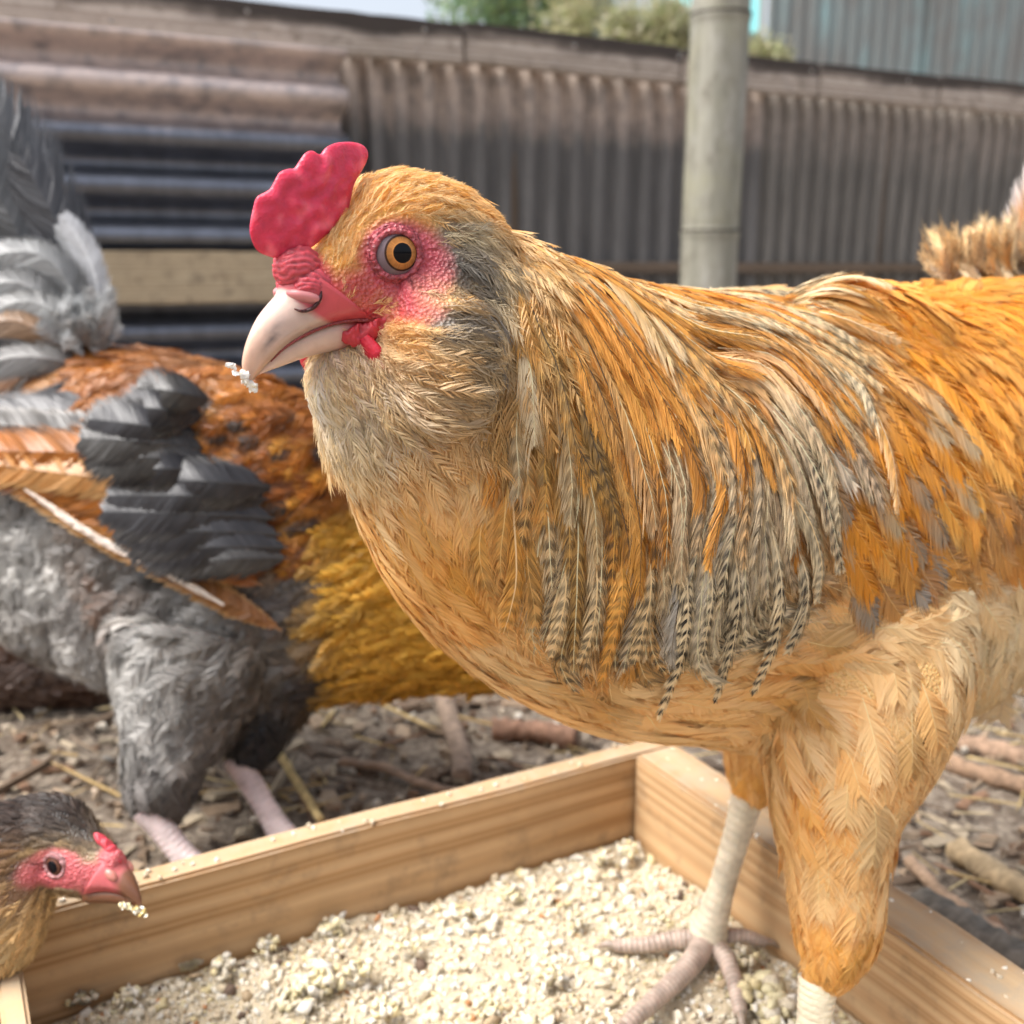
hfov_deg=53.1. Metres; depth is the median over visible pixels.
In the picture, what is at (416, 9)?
sky
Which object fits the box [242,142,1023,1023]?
hen
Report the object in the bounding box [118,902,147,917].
feed crumb
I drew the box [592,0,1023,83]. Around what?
shed
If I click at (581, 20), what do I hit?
bush
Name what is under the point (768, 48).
bush
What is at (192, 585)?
hen
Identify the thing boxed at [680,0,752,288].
bamboo post
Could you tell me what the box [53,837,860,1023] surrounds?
feed mash
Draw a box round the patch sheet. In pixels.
[0,18,349,391]
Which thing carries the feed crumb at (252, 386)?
attached to the hen at (766, 542)
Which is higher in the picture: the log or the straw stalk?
the straw stalk
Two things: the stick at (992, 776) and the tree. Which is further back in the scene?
the tree
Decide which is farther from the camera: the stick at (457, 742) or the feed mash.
the stick at (457, 742)
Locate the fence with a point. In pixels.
(572, 144)
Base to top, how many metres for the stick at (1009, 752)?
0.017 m
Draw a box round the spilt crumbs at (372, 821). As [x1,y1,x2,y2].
[58,743,1007,997]
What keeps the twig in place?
on the ground
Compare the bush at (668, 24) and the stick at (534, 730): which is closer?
the stick at (534, 730)
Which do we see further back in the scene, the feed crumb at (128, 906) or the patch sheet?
the patch sheet
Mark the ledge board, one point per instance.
(171, 277)
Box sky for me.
[250,0,767,39]
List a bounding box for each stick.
[432,696,472,784]
[492,717,577,749]
[903,854,1008,933]
[945,755,1023,794]
[945,837,1023,904]
[954,734,1023,767]
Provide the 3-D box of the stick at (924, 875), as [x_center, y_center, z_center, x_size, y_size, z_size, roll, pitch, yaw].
[0.236,0.206,0.535,0.013,0.010,0.091,-5,14,-19]
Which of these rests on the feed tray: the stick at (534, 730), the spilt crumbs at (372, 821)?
the spilt crumbs at (372, 821)
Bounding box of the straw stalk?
[278,753,323,822]
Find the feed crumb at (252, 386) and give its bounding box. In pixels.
[225,362,257,392]
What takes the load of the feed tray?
on the ground
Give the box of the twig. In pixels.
[337,758,457,791]
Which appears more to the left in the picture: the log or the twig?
the twig
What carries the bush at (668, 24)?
on the ground
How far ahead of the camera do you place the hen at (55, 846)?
0.37 m
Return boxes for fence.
[0,0,1023,287]
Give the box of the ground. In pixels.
[0,688,1023,939]
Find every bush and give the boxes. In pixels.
[521,0,621,36]
[594,0,690,49]
[748,25,798,59]
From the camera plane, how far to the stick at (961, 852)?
0.56 m
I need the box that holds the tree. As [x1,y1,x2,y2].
[423,0,577,31]
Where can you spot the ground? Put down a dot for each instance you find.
(1006, 822)
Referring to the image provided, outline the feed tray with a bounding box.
[0,742,1023,1023]
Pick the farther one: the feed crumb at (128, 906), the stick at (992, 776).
the stick at (992, 776)
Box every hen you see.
[0,73,495,861]
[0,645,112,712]
[0,790,141,980]
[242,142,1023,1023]
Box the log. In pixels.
[911,887,1023,969]
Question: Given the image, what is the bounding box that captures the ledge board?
[101,251,275,304]

